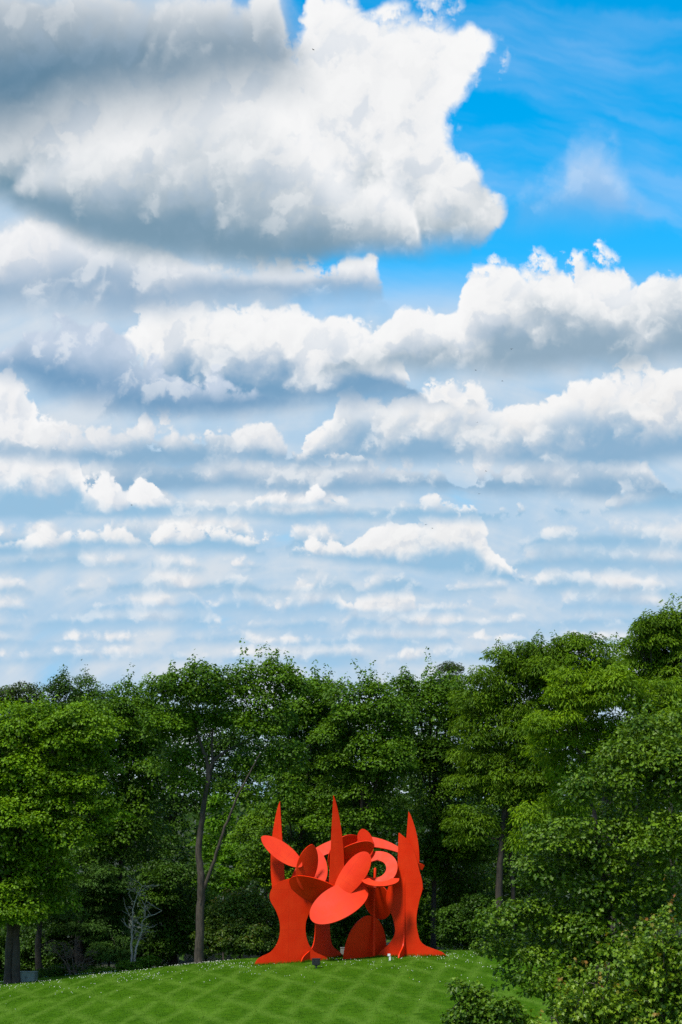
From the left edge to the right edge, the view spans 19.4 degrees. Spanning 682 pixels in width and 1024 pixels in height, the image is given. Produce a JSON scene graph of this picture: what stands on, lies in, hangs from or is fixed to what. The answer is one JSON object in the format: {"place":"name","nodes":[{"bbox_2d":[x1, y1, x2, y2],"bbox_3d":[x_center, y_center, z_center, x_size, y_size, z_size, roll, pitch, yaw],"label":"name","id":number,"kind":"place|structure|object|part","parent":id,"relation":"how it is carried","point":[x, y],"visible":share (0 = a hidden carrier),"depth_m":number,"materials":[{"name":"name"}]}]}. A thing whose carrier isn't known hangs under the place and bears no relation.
{"place":"outdoors","nodes":[
{"label":"outdoors","id":0,"kind":"place"},
{"bbox_2d":[0,949,681,1023],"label":"lawn","id":1,"kind":"structure","parent":0,"point":[302,1009],"depth_m":119.92,"materials":[{"name":"green plant"}]},
{"bbox_2d":[20,971,37,981],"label":"bench","id":2,"kind":"object","parent":1,"relation":"on","point":[27,976],"visible":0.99,"depth_m":142.33,"materials":[{"name":"grey metal"}]},
{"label":"door","id":3,"kind":"part","parent":2,"relation":"part of","materials":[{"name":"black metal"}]},
{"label":"door","id":4,"kind":"part","parent":2,"relation":"part of","materials":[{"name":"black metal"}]},
{"bbox_2d":[0,685,136,983],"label":"lime tree","id":5,"kind":"object","parent":1,"relation":"on","point":[39,811],"visible":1,"depth_m":143.15,"materials":[{"name":"green plant"}]},
{"bbox_2d":[39,929,98,974],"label":"bare bush","id":6,"kind":"object","parent":1,"relation":"on","point":[70,955],"visible":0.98,"depth_m":147.75,"materials":[{"name":"grey plant"}]},
{"bbox_2d":[78,954,161,973],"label":"leafy shrub","id":7,"kind":"object","parent":1,"relation":"on","point":[145,962],"visible":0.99,"depth_m":146.54,"materials":[{"name":"green plant"}]},
{"bbox_2d":[121,875,161,963],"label":"bare tree","id":8,"kind":"object","parent":1,"relation":"on","point":[136,946],"visible":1,"depth_m":146.99,"materials":[{"name":"grey plant"}]},
{"bbox_2d":[135,638,318,963],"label":"elm tree","id":9,"kind":"object","parent":1,"relation":"on","point":[173,719],"visible":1,"depth_m":147.56,"materials":[{"name":"green plant"}]},
{"bbox_2d":[0,952,498,999],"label":"clover flowers","id":10,"kind":"object","parent":1,"relation":"on","point":[222,966],"visible":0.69,"depth_m":138.49,"materials":[{"name":"white plant"}]},
{"bbox_2d":[312,958,320,967],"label":"floodlight","id":11,"kind":"object","parent":1,"relation":"on","point":[315,962],"visible":0.94,"depth_m":132.22,"materials":[{"name":"black metal"}]},
{"bbox_2d":[255,796,444,963],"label":"steel sculpture","id":12,"kind":"object","parent":1,"relation":"on","point":[350,887],"visible":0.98,"depth_m":139.47,"materials":[{"name":"red metal"}]},
{"bbox_2d":[439,976,538,1023],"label":"shrub","id":13,"kind":"object","parent":1,"relation":"on","point":[475,1001],"visible":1,"depth_m":63.97,"materials":[{"name":"green plant"}]},
{"bbox_2d":[0,0,681,811],"label":"sky","id":14,"kind":"structure","parent":0,"point":[267,297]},
{"bbox_2d":[3,812,681,971],"bbox_3d":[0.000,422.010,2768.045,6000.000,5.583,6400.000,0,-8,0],"label":"ground","id":15,"kind":"structure","parent":0,"point":[191,959],"depth_m":215.74,"materials":[{"name":"green plant"}]},
{"bbox_2d":[0,927,34,980],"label":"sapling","id":16,"kind":"object","parent":15,"relation":"on","point":[1,977],"visible":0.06,"depth_m":166.38,"materials":[{"name":"green plant"}]},
{"bbox_2d":[0,925,35,974],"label":"leafy shrub","id":17,"kind":"object","parent":15,"relation":"on","point":[2,945],"visible":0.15,"depth_m":161.02,"materials":[{"name":"green plant"}]},
{"bbox_2d":[0,680,79,852],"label":"broadleaf tree","id":18,"kind":"object","parent":15,"relation":"on","point":[16,694],"visible":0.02,"depth_m":202.31,"materials":[{"name":"green plant"}]},
{"bbox_2d":[1,873,90,976],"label":"tree","id":19,"kind":"object","parent":15,"relation":"on","point":[38,958],"visible":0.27,"depth_m":149.81,"materials":[{"name":"green plant"}]},
{"bbox_2d":[0,901,104,969],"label":"leafy shrub","id":20,"kind":"object","parent":15,"relation":"on","point":[27,948],"visible":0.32,"depth_m":158.29,"materials":[{"name":"green plant"}]},
{"bbox_2d":[36,963,94,977],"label":"leafy shrub","id":21,"kind":"object","parent":15,"relation":"on","point":[55,970],"visible":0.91,"depth_m":147.78,"materials":[{"name":"green plant"}]},
{"bbox_2d":[28,659,117,949],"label":"broadleaf tree","id":22,"kind":"object","parent":15,"relation":"on","point":[65,687],"visible":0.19,"depth_m":198.90,"materials":[{"name":"green plant"}]},
{"bbox_2d":[36,874,114,970],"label":"tree","id":23,"kind":"object","parent":15,"relation":"on","point":[80,944],"visible":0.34,"depth_m":154.53,"materials":[{"name":"green plant"}]},
{"bbox_2d":[72,876,130,967],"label":"leafy shrub","id":24,"kind":"object","parent":15,"relation":"on","point":[103,917],"visible":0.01,"depth_m":162.47,"materials":[{"name":"green plant"}]},
{"bbox_2d":[63,861,144,967],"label":"tree","id":25,"kind":"object","parent":15,"relation":"on","point":[110,924],"visible":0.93,"depth_m":154.21,"materials":[{"name":"green plant"}]},
{"bbox_2d":[53,664,186,946],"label":"broadleaf tree","id":26,"kind":"object","parent":15,"relation":"on","point":[133,748],"visible":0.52,"depth_m":157.15,"materials":[{"name":"green plant"}]},
{"bbox_2d":[130,928,167,967],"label":"leafy shrub","id":27,"kind":"object","parent":15,"relation":"on","point":[162,963],"visible":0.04,"depth_m":157.02,"materials":[{"name":"green plant"}]},
{"bbox_2d":[101,833,227,964],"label":"tree","id":28,"kind":"object","parent":15,"relation":"on","point":[213,880],"visible":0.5,"depth_m":155.47,"materials":[{"name":"green plant"}]},
{"bbox_2d":[131,859,205,964],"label":"leafy shrub","id":29,"kind":"object","parent":15,"relation":"on","point":[166,896],"visible":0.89,"depth_m":153.10,"materials":[{"name":"green plant"}]},
{"bbox_2d":[111,679,272,964],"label":"broadleaf tree","id":30,"kind":"object","parent":15,"relation":"on","point":[227,742],"visible":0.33,"depth_m":182.35,"materials":[{"name":"green plant"}]},
{"bbox_2d":[181,882,228,961],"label":"leafy shrub","id":31,"kind":"object","parent":15,"relation":"on","point":[207,902],"visible":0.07,"depth_m":161.48,"materials":[{"name":"green plant"}]},
{"bbox_2d":[190,792,254,959],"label":"sapling","id":32,"kind":"object","parent":15,"relation":"on","point":[233,878],"visible":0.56,"depth_m":175.01,"materials":[{"name":"green plant"}]},
{"bbox_2d":[189,885,311,958],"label":"flowering shrub","id":33,"kind":"object","parent":15,"relation":"on","point":[254,939],"visible":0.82,"depth_m":150.25,"materials":[{"name":"green plant"}]},
{"bbox_2d":[227,800,294,922],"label":"sapling","id":34,"kind":"object","parent":15,"relation":"on","point":[251,821],"visible":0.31,"depth_m":168.33,"materials":[{"name":"green plant"}]},
{"bbox_2d":[228,660,359,873],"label":"maple tree","id":35,"kind":"object","parent":15,"relation":"on","point":[311,711],"visible":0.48,"depth_m":160.69,"materials":[{"name":"green plant"}]},
{"bbox_2d":[274,868,328,939],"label":"leafy shrub","id":36,"kind":"object","parent":15,"relation":"on","point":[310,926],"visible":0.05,"depth_m":162.74,"materials":[{"name":"green plant"}]},
{"bbox_2d":[0,687,681,961],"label":"woodland","id":37,"kind":"object","parent":15,"relation":"on","point":[192,817],"visible":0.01,"depth_m":210.03,"materials":[{"name":"green plant"}]},
{"bbox_2d":[249,703,437,942],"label":"broadleaf tree","id":38,"kind":"object","parent":15,"relation":"on","point":[385,831],"visible":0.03,"depth_m":185.92,"materials":[{"name":"green plant"}]},
{"bbox_2d":[312,904,387,951],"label":"leafy shrub","id":39,"kind":"object","parent":15,"relation":"on","point":[339,931],"visible":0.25,"depth_m":154.48,"materials":[{"name":"green plant"}]},
{"bbox_2d":[295,658,422,918],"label":"maple tree","id":40,"kind":"object","parent":15,"relation":"on","point":[392,754],"visible":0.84,"depth_m":156.42,"materials":[{"name":"green plant"}]},
{"bbox_2d":[364,866,430,939],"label":"leafy shrub","id":41,"kind":"object","parent":15,"relation":"on","point":[389,930],"visible":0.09,"depth_m":163.05,"materials":[{"name":"green plant"}]},
{"bbox_2d":[417,878,457,947],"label":"sapling","id":42,"kind":"object","parent":15,"relation":"on","point":[424,932],"visible":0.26,"depth_m":167.12,"materials":[{"name":"green plant"}]},
{"bbox_2d":[417,870,468,949],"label":"leafy shrub","id":43,"kind":"object","parent":15,"relation":"on","point":[443,902],"visible":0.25,"depth_m":163.96,"materials":[{"name":"green plant"}]},
{"bbox_2d":[383,648,504,948],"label":"maple tree","id":44,"kind":"object","parent":15,"relation":"on","point":[431,756],"visible":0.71,"depth_m":161.70,"materials":[{"name":"green plant"}]},
{"bbox_2d":[436,661,464,948],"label":"tree","id":45,"kind":"object","parent":15,"relation":"on","point":[442,669],"visible":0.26,"depth_m":213.59,"materials":[{"name":"green plant"}]},
{"bbox_2d":[429,893,526,950],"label":"leafy shrub","id":46,"kind":"object","parent":15,"relation":"on","point":[451,917],"visible":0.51,"depth_m":153.75,"materials":[{"name":"green plant"}]},
{"bbox_2d":[399,688,561,906],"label":"broadleaf tree","id":47,"kind":"object","parent":15,"relation":"on","point":[519,891],"visible":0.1,"depth_m":181.88,"materials":[{"name":"green plant"}]},
{"bbox_2d":[505,899,559,951],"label":"leafy shrub","id":48,"kind":"object","parent":15,"relation":"on","point":[533,930],"visible":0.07,"depth_m":156.70,"materials":[{"name":"green plant"}]},
{"bbox_2d":[438,629,635,947],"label":"honey locust","id":49,"kind":"object","parent":15,"relation":"on","point":[528,664],"visible":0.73,"depth_m":154.47,"materials":[{"name":"green plant"}]},
{"bbox_2d":[464,694,681,1023],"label":"oak tree","id":50,"kind":"object","parent":15,"relation":"on","point":[663,758],"visible":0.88,"depth_m":68.46,"materials":[{"name":"green plant"}]},
{"bbox_2d":[501,636,681,972],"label":"honey locust","id":51,"kind":"object","parent":15,"relation":"on","point":[592,691],"visible":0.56,"depth_m":110.61,"materials":[{"name":"green plant"}]},
{"bbox_2d":[534,874,681,1023],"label":"bush","id":52,"kind":"object","parent":15,"relation":"on","point":[658,1000],"visible":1,"depth_m":40.81,"materials":[{"name":"green plant"}]},
{"bbox_2d":[542,724,681,945],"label":"maple tree","id":53,"kind":"object","parent":15,"relation":"on","point":[637,864],"visible":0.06,"depth_m":158.99,"materials":[{"name":"green plant"}]},
{"bbox_2d":[609,593,681,944],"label":"honey locust","id":54,"kind":"object","parent":15,"relation":"on","point":[655,643],"visible":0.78,"depth_m":146.51,"materials":[{"name":"green plant"}]}
]}

